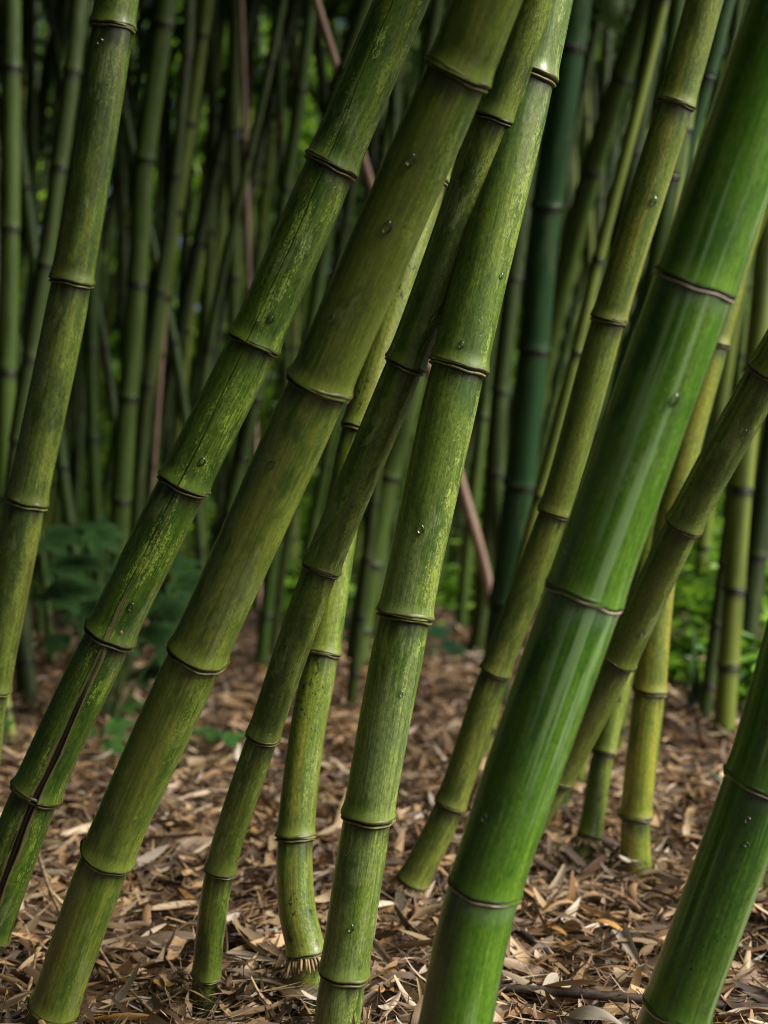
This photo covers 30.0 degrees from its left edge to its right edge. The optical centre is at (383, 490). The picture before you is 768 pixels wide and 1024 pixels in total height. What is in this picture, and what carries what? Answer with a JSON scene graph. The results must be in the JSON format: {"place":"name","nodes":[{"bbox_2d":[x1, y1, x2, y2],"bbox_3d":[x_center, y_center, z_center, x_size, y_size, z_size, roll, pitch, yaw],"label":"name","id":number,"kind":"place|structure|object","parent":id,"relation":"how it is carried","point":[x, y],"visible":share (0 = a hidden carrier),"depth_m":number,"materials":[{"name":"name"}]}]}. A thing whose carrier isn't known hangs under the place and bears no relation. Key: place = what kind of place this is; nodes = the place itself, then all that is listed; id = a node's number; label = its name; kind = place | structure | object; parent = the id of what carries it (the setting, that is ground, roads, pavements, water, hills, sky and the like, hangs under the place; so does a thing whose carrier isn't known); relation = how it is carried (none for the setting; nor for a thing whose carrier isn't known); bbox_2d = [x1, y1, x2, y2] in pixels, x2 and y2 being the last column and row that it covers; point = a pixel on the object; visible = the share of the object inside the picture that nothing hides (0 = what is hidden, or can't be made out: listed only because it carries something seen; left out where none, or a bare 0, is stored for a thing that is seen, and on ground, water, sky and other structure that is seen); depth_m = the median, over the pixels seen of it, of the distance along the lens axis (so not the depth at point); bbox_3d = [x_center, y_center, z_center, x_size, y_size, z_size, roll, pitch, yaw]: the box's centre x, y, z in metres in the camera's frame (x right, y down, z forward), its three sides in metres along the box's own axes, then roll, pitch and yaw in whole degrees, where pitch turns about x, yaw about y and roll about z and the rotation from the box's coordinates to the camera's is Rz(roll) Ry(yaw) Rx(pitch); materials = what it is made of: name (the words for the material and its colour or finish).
{"place":"outdoors","nodes":[
{"label":"outdoors","id":0,"kind":"place"},
{"bbox_2d":[0,520,767,1023],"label":"ground","id":1,"kind":"structure","parent":0,"point":[414,982],"depth_m":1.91,"materials":[{"name":"brown plant"}]},
{"bbox_2d":[0,0,21,522],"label":"bamboo culm","id":2,"kind":"object","parent":1,"relation":"on","point":[11,65],"visible":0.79,"depth_m":2.78,"materials":[{"name":"plant"}]},
{"bbox_2d":[0,231,37,712],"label":"bamboo culm","id":3,"kind":"object","parent":1,"relation":"on","point":[25,677],"visible":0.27,"depth_m":3.28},
{"bbox_2d":[0,148,56,669],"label":"bamboo culm","id":4,"kind":"object","parent":1,"relation":"on","point":[47,606],"visible":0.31,"depth_m":3.89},
{"bbox_2d":[28,0,43,637],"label":"bamboo culm","id":5,"kind":"object","parent":1,"relation":"on","point":[32,73],"visible":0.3,"depth_m":4.64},
{"bbox_2d":[24,17,52,582],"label":"bamboo culm","id":6,"kind":"object","parent":1,"relation":"on","point":[26,60],"visible":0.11,"depth_m":6.23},
{"bbox_2d":[19,19,60,286],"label":"bamboo culm","id":7,"kind":"object","parent":1,"relation":"on","point":[40,145],"visible":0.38,"depth_m":6.45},
{"bbox_2d":[19,0,61,232],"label":"bamboo culm","id":8,"kind":"object","parent":1,"relation":"on","point":[43,79],"visible":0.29,"depth_m":6.39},
{"bbox_2d":[16,41,65,388],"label":"bamboo culm","id":9,"kind":"object","parent":1,"relation":"on","point":[43,176],"visible":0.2,"depth_m":9.13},
{"bbox_2d":[0,0,85,643],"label":"bamboo culm","id":10,"kind":"object","parent":1,"relation":"on","point":[62,463],"visible":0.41,"depth_m":3.79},
{"bbox_2d":[0,0,87,528],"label":"bamboo culm","id":11,"kind":"object","parent":1,"relation":"on","point":[60,157],"visible":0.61,"depth_m":2.62,"materials":[{"name":"plant"}]},
{"bbox_2d":[19,108,76,346],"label":"bamboo culm","id":12,"kind":"object","parent":1,"relation":"on","point":[24,318],"visible":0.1,"depth_m":6.75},
{"bbox_2d":[45,0,68,200],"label":"bamboo culm","id":13,"kind":"object","parent":1,"relation":"on","point":[63,25],"visible":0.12,"depth_m":5.26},
{"bbox_2d":[46,346,80,584],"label":"bamboo culm","id":14,"kind":"object","parent":1,"relation":"on","point":[55,514],"visible":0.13,"depth_m":6.05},
{"bbox_2d":[0,0,138,762],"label":"bamboo culm","id":15,"kind":"object","parent":1,"relation":"on","point":[113,25],"visible":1,"depth_m":1.44,"materials":[{"name":"green plant"}]},
{"bbox_2d":[64,325,84,630],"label":"bamboo culm","id":16,"kind":"object","parent":1,"relation":"on","point":[77,474],"visible":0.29,"depth_m":5.15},
{"bbox_2d":[70,32,85,626],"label":"bamboo culm","id":17,"kind":"object","parent":1,"relation":"on","point":[74,420],"visible":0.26,"depth_m":5.13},
{"bbox_2d":[29,0,155,602],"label":"bamboo culm","id":18,"kind":"object","parent":1,"relation":"on","point":[136,89],"visible":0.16,"depth_m":6.41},
{"bbox_2d":[45,0,141,650],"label":"bamboo culm","id":19,"kind":"object","parent":1,"relation":"on","point":[102,332],"visible":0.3,"depth_m":4.39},
{"bbox_2d":[84,240,105,589],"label":"bamboo culm","id":20,"kind":"object","parent":1,"relation":"on","point":[92,436],"visible":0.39,"depth_m":3.93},
{"bbox_2d":[66,190,129,579],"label":"bamboo culm","id":21,"kind":"object","parent":1,"relation":"on","point":[111,303],"visible":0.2,"depth_m":7.09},
{"bbox_2d":[99,256,104,559],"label":"bamboo culm","id":22,"kind":"object","parent":1,"relation":"on","point":[101,286],"visible":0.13,"depth_m":10.34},
{"bbox_2d":[80,718,135,758],"bbox_3d":[-0.530,0.474,2.705,0.121,0.083,0.134,0,0,0],"label":"seedling","id":23,"kind":"object","parent":1,"relation":"on","point":[113,728],"visible":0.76,"depth_m":2.73,"materials":[{"name":"green plant"}]},
{"bbox_2d":[98,36,132,423],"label":"bamboo culm","id":24,"kind":"object","parent":1,"relation":"on","point":[109,275],"visible":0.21,"depth_m":10.10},
{"bbox_2d":[32,516,202,721],"bbox_3d":[-0.535,0.283,3.031,0.435,0.456,0.331,0,0,0],"label":"broadleaf shrub","id":25,"kind":"object","parent":1,"relation":"on","point":[169,607],"visible":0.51,"depth_m":3.02,"materials":[{"name":"green plant"}]},
{"bbox_2d":[115,119,126,373],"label":"bamboo culm","id":26,"kind":"object","parent":1,"relation":"on","point":[120,223],"visible":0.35,"depth_m":6.20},
{"bbox_2d":[125,51,149,622],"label":"bamboo culm","id":27,"kind":"object","parent":1,"relation":"on","point":[128,91],"visible":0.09,"depth_m":5.33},
{"bbox_2d":[107,0,176,692],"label":"bamboo culm","id":28,"kind":"object","parent":1,"relation":"on","point":[164,24],"visible":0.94,"depth_m":3.36,"materials":[{"name":"plant"}]},
{"bbox_2d":[141,305,168,651],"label":"bamboo culm","id":29,"kind":"object","parent":1,"relation":"on","point":[156,427],"visible":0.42,"depth_m":4.11,"materials":[{"name":"green plant"}]},
{"bbox_2d":[83,0,227,578],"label":"bamboo culm","id":30,"kind":"object","parent":1,"relation":"on","point":[108,465],"visible":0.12,"depth_m":5.37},
{"bbox_2d":[153,111,161,245],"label":"bamboo culm","id":31,"kind":"object","parent":1,"relation":"on","point":[157,203],"visible":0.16,"depth_m":5.76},
{"bbox_2d":[124,0,195,681],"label":"bamboo culm","id":32,"kind":"object","parent":1,"relation":"on","point":[171,203],"visible":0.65,"depth_m":3.54,"materials":[{"name":"plant"}]},
{"bbox_2d":[120,92,205,569],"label":"bamboo culm","id":33,"kind":"object","parent":1,"relation":"on","point":[179,377],"visible":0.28,"depth_m":4.29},
{"bbox_2d":[106,86,224,555],"bbox_3d":[-1.333,-1.576,9.677,1.110,4.218,0.057,0,0,-15],"label":"bamboo culm","id":34,"kind":"object","parent":1,"relation":"on","point":[193,216],"visible":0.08,"depth_m":9.67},
{"bbox_2d":[162,43,172,463],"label":"bamboo culm","id":35,"kind":"object","parent":1,"relation":"on","point":[166,160],"visible":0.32,"depth_m":5.28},
{"bbox_2d":[129,0,213,532],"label":"bamboo culm","id":36,"kind":"object","parent":1,"relation":"on","point":[202,30],"visible":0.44,"depth_m":3.94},
{"bbox_2d":[173,137,195,433],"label":"bamboo culm","id":37,"kind":"object","parent":1,"relation":"on","point":[185,235],"visible":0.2,"depth_m":5.98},
{"bbox_2d":[162,83,226,388],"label":"bamboo culm","id":38,"kind":"object","parent":1,"relation":"on","point":[192,239],"visible":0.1,"depth_m":5.92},
{"bbox_2d":[172,18,226,447],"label":"bamboo culm","id":39,"kind":"object","parent":1,"relation":"on","point":[186,351],"visible":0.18,"depth_m":5.27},
{"bbox_2d":[143,0,258,507],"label":"bamboo culm","id":40,"kind":"object","parent":1,"relation":"on","point":[200,237],"visible":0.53,"depth_m":4.82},
{"bbox_2d":[195,0,218,568],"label":"bamboo culm","id":41,"kind":"object","parent":1,"relation":"on","point":[212,114],"visible":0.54,"depth_m":4.85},
{"bbox_2d":[0,0,429,955],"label":"bamboo culm","id":42,"kind":"object","parent":1,"relation":"on","point":[336,150],"visible":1,"depth_m":1.27,"materials":[{"name":"green plant"}]},
{"bbox_2d":[188,3,245,412],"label":"bamboo culm","id":43,"kind":"object","parent":1,"relation":"on","point":[195,375],"visible":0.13,"depth_m":5.84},
{"bbox_2d":[153,0,286,663],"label":"bamboo culm","id":44,"kind":"object","parent":1,"relation":"on","point":[250,150],"visible":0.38,"depth_m":3.56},
{"bbox_2d":[204,727,245,757],"bbox_3d":[-0.302,0.480,2.725,0.059,0.064,0.178,0,0,-27],"label":"seedling","id":45,"kind":"object","parent":1,"relation":"on","point":[229,738],"visible":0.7,"depth_m":2.71,"materials":[{"name":"green plant"}]},
{"bbox_2d":[154,0,300,620],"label":"bamboo culm","id":46,"kind":"object","parent":1,"relation":"on","point":[288,31],"visible":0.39,"depth_m":5.14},
{"bbox_2d":[214,80,240,287],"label":"bamboo culm","id":47,"kind":"object","parent":1,"relation":"on","point":[220,231],"visible":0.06,"depth_m":7.51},
{"bbox_2d":[207,198,254,536],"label":"bamboo culm","id":48,"kind":"object","parent":1,"relation":"on","point":[211,495],"visible":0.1,"depth_m":8.35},
{"bbox_2d":[223,0,240,502],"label":"bamboo culm","id":49,"kind":"object","parent":1,"relation":"on","point":[232,145],"visible":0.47,"depth_m":4.64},
{"bbox_2d":[213,2,258,545],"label":"bamboo culm","id":50,"kind":"object","parent":1,"relation":"on","point":[250,56],"visible":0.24,"depth_m":5.66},
{"bbox_2d":[238,0,261,631],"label":"bamboo culm","id":51,"kind":"object","parent":1,"relation":"on","point":[245,141],"visible":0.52,"depth_m":4.05,"materials":[{"name":"green plant"}]},
{"bbox_2d":[207,16,301,543],"bbox_3d":[-0.680,-1.201,7.738,0.635,3.466,0.044,0,0,4],"label":"bamboo culm","id":52,"kind":"object","parent":1,"relation":"on","point":[286,81],"visible":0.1,"depth_m":7.72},
{"bbox_2d":[252,7,287,281],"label":"bamboo culm","id":53,"kind":"object","parent":1,"relation":"on","point":[263,207],"visible":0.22,"depth_m":7.19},
{"bbox_2d":[228,0,315,482],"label":"bamboo culm","id":54,"kind":"object","parent":1,"relation":"on","point":[286,183],"visible":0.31,"depth_m":3.64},
{"bbox_2d":[22,0,522,1023],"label":"bamboo culm","id":55,"kind":"object","parent":1,"relation":"on","point":[462,56],"visible":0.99,"depth_m":1.10,"materials":[{"name":"green plant"}]},
{"bbox_2d":[206,0,354,560],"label":"bamboo culm","id":56,"kind":"object","parent":1,"relation":"on","point":[344,39],"visible":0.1,"depth_m":5.71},
{"bbox_2d":[274,0,294,602],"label":"bamboo culm","id":57,"kind":"object","parent":1,"relation":"on","point":[281,146],"visible":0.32,"depth_m":5.13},
{"bbox_2d":[215,0,372,540],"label":"bamboo culm","id":58,"kind":"object","parent":1,"relation":"on","point":[242,455],"visible":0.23,"depth_m":3.06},
{"bbox_2d":[289,15,298,581],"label":"bamboo culm","id":59,"kind":"object","parent":1,"relation":"on","point":[293,60],"visible":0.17,"depth_m":5.66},
{"bbox_2d":[254,0,359,671],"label":"bamboo culm","id":60,"kind":"object","parent":1,"relation":"on","point":[266,613],"visible":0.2,"depth_m":3.92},
{"bbox_2d":[269,179,357,659],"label":"bamboo culm","id":61,"kind":"object","parent":1,"relation":"on","point":[340,248],"visible":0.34,"depth_m":4.04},
{"bbox_2d":[313,20,366,535],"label":"bamboo culm","id":62,"kind":"object","parent":1,"relation":"on","point":[321,70],"visible":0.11,"depth_m":5.63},
{"bbox_2d":[297,59,405,580],"bbox_3d":[-0.065,-0.866,4.718,0.046,2.800,0.819,0,0,-41],"label":"bamboo culm","id":63,"kind":"object","parent":1,"relation":"on","point":[325,461],"visible":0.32,"depth_m":4.86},
{"bbox_2d":[321,106,385,516],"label":"bamboo culm","id":64,"kind":"object","parent":1,"relation":"on","point":[344,406],"visible":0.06,"depth_m":5.97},
{"bbox_2d":[274,160,454,1017],"bbox_3d":[0.227,-0.918,1.543,0.728,2.899,0.083,0,0,-24],"label":"bamboo culm","id":65,"kind":"object","parent":1,"relation":"on","point":[295,835],"visible":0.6,"depth_m":1.40,"materials":[{"name":"green plant"}]},
{"bbox_2d":[190,0,555,1019],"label":"bamboo culm","id":66,"kind":"object","parent":1,"relation":"on","point":[408,352],"visible":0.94,"depth_m":1.25,"materials":[{"name":"green plant"}]},
{"bbox_2d":[0,0,751,540],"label":"distant thicket","id":67,"kind":"object","parent":1,"relation":"on","point":[256,204],"depth_m":14.20,"materials":[{"name":"green plant"}]},
{"bbox_2d":[0,0,754,576],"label":"bamboo","id":68,"kind":"object","parent":1,"relation":"on","point":[332,12],"depth_m":6.60,"materials":[{"name":"plant"}]},
{"bbox_2d":[373,73,399,640],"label":"bamboo culm","id":69,"kind":"object","parent":1,"relation":"on","point":[394,108],"visible":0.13,"depth_m":4.53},
{"bbox_2d":[345,0,443,708],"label":"bamboo culm","id":70,"kind":"object","parent":1,"relation":"on","point":[431,33],"visible":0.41,"depth_m":3.14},
{"bbox_2d":[29,330,767,705],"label":"undergrowth","id":71,"kind":"object","parent":1,"relation":"on","point":[693,594],"visible":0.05,"depth_m":4.00,"materials":[{"name":"green plant"}]},
{"bbox_2d":[312,0,491,611],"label":"bamboo culm","id":72,"kind":"object","parent":1,"relation":"on","point":[475,536],"visible":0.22,"depth_m":3.96,"materials":[{"name":"brown plant"}]},
{"bbox_2d":[344,130,467,670],"bbox_3d":[0.232,-0.941,3.892,0.694,2.890,0.079,0,0,10],"label":"bamboo culm","id":73,"kind":"object","parent":1,"relation":"on","point":[392,472],"visible":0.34,"depth_m":3.90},
{"bbox_2d":[313,0,572,1023],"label":"bamboo culm","id":74,"kind":"object","parent":1,"relation":"on","point":[459,358],"visible":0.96,"depth_m":1.21,"materials":[{"name":"green plant"}]},
{"bbox_2d":[424,625,468,663],"bbox_3d":[0.156,0.462,4.236,0.218,0.115,0.199,0,0,-10],"label":"plant","id":75,"kind":"object","parent":1,"relation":"on","point":[445,645],"visible":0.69,"depth_m":4.27,"materials":[{"name":"green plant"}]},
{"bbox_2d":[453,468,467,596],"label":"bamboo culm","id":76,"kind":"object","parent":1,"relation":"on","point":[459,529],"visible":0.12,"depth_m":6.50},
{"bbox_2d":[453,319,498,632],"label":"bamboo culm","id":77,"kind":"object","parent":1,"relation":"on","point":[475,478],"visible":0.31,"depth_m":4.84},
{"bbox_2d":[427,177,534,632],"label":"bamboo culm","id":78,"kind":"object","parent":1,"relation":"on","point":[464,471],"visible":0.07,"depth_m":4.90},
{"bbox_2d":[466,165,535,655],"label":"bamboo culm","id":79,"kind":"object","parent":1,"relation":"on","point":[494,473],"visible":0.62,"depth_m":4.29,"materials":[{"name":"plant"}]},
{"bbox_2d":[465,0,603,629],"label":"bamboo culm","id":80,"kind":"object","parent":1,"relation":"on","point":[592,44],"visible":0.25,"depth_m":4.73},
{"bbox_2d":[482,0,591,705],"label":"bamboo culm","id":81,"kind":"object","parent":1,"relation":"on","point":[533,348],"visible":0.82,"depth_m":3.11,"materials":[{"name":"plant"}]},
{"bbox_2d":[388,0,723,912],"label":"bamboo culm","id":82,"kind":"object","parent":1,"relation":"on","point":[676,98],"visible":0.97,"depth_m":1.58,"materials":[{"name":"plant"}]},
{"bbox_2d":[562,160,572,381],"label":"bamboo culm","id":83,"kind":"object","parent":1,"relation":"on","point":[568,195],"visible":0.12,"depth_m":6.75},
{"bbox_2d":[481,0,669,762],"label":"bamboo culm","id":84,"kind":"object","parent":1,"relation":"on","point":[619,177],"visible":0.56,"depth_m":2.42,"materials":[{"name":"plant"}]},
{"bbox_2d":[533,55,639,491],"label":"bamboo culm","id":85,"kind":"object","parent":1,"relation":"on","point":[563,355],"visible":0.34,"depth_m":6.54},
{"bbox_2d":[582,37,595,328],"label":"bamboo culm","id":86,"kind":"object","parent":1,"relation":"on","point":[586,117],"visible":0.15,"depth_m":5.11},
{"bbox_2d":[585,0,596,286],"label":"bamboo culm","id":87,"kind":"object","parent":1,"relation":"on","point":[593,98],"visible":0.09,"depth_m":6.41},
{"bbox_2d":[417,0,767,1023],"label":"bamboo culm","id":88,"kind":"object","parent":1,"relation":"on","point":[707,246],"visible":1,"depth_m":0.95,"materials":[{"name":"plant"}]},
{"bbox_2d":[541,0,648,423],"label":"bamboo culm","id":89,"kind":"object","parent":1,"relation":"on","point":[592,166],"visible":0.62,"depth_m":3.81,"materials":[{"name":"plant"}]},
{"bbox_2d":[587,0,614,331],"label":"bamboo culm","id":90,"kind":"object","parent":1,"relation":"on","point":[605,52],"visible":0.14,"depth_m":5.48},
{"bbox_2d":[565,509,657,883],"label":"bamboo culm","id":91,"kind":"object","parent":1,"relation":"on","point":[589,831],"visible":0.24,"depth_m":1.87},
{"bbox_2d":[600,0,631,284],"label":"bamboo culm","id":92,"kind":"object","parent":1,"relation":"on","point":[611,158],"visible":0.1,"depth_m":5.94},
{"bbox_2d":[551,122,688,827],"bbox_3d":[0.447,-0.906,1.984,0.515,2.875,0.031,0,0,37],"label":"bamboo culm","id":93,"kind":"object","parent":1,"relation":"on","point":[662,227],"visible":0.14,"depth_m":2.01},
{"bbox_2d":[613,924,645,972],"bbox_3d":[0.258,0.484,1.528,0.021,0.034,0.106,0,0,-4],"label":"fallen leaf","id":94,"kind":"object","parent":1,"relation":"on","point":[630,947],"visible":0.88,"depth_m":1.51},
{"bbox_2d":[499,984,767,1010],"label":"stick","id":95,"kind":"object","parent":1,"relation":"on","point":[590,994],"visible":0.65,"depth_m":1.36,"materials":[{"name":"wood"}]},
{"bbox_2d":[583,0,684,473],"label":"bamboo culm","id":96,"kind":"object","parent":1,"relation":"on","point":[675,11],"visible":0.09,"depth_m":3.02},
{"bbox_2d":[573,109,695,787],"bbox_3d":[0.494,-0.854,2.256,0.427,2.770,0.032,0,0,19],"label":"bamboo culm","id":97,"kind":"object","parent":1,"relation":"on","point":[583,771],"visible":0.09,"depth_m":2.26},
{"bbox_2d":[605,0,664,268],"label":"bamboo culm","id":98,"kind":"object","parent":1,"relation":"on","point":[642,128],"visible":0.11,"depth_m":3.24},
{"bbox_2d":[541,329,767,835],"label":"bamboo culm","id":99,"kind":"object","parent":1,"relation":"on","point":[723,451],"visible":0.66,"depth_m":1.53,"materials":[{"name":"plant"}]},
{"bbox_2d":[599,0,734,428],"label":"bamboo culm","id":100,"kind":"object","parent":1,"relation":"on","point":[712,65],"visible":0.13,"depth_m":2.41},
{"bbox_2d":[672,626,702,712],"bbox_3d":[0.688,0.395,3.145,0.145,0.200,0.209,0,0,0],"label":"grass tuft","id":101,"kind":"object","parent":1,"relation":"on","point":[694,691],"visible":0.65,"depth_m":3.14,"materials":[{"name":"green plant"}]},
{"bbox_2d":[619,215,763,886],"bbox_3d":[0.610,-0.957,1.776,0.630,2.921,0.050,0,0,10],"label":"bamboo culm","id":102,"kind":"object","parent":1,"relation":"on","point":[650,690],"visible":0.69,"depth_m":1.80,"materials":[{"name":"plant"}]},
{"bbox_2d":[636,618,767,1023],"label":"bamboo culm","id":103,"kind":"object","parent":1,"relation":"on","point":[709,921],"visible":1,"depth_m":1.05,"materials":[{"name":"plant"}]},
{"bbox_2d":[672,0,744,620],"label":"bamboo culm","id":104,"kind":"object","parent":1,"relation":"on","point":[738,9],"visible":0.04,"depth_m":5.04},
{"bbox_2d":[696,478,730,727],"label":"bamboo culm","id":105,"kind":"object","parent":1,"relation":"on","point":[708,684],"visible":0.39,"depth_m":2.99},
{"bbox_2d":[692,281,746,657],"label":"bamboo culm","id":106,"kind":"object","parent":1,"relation":"on","point":[704,539],"visible":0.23,"depth_m":4.01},
{"bbox_2d":[721,258,752,534],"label":"bamboo culm","id":107,"kind":"object","parent":1,"relation":"on","point":[737,374],"visible":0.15,"depth_m":4.99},
{"bbox_2d":[711,215,767,746],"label":"bamboo culm","id":108,"kind":"object","parent":1,"relation":"on","point":[733,587],"visible":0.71,"depth_m":2.79,"materials":[{"name":"plant"}]},
{"bbox_2d":[737,414,767,707],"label":"bamboo culm","id":109,"kind":"object","parent":1,"relation":"on","point":[757,557],"visible":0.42,"depth_m":3.18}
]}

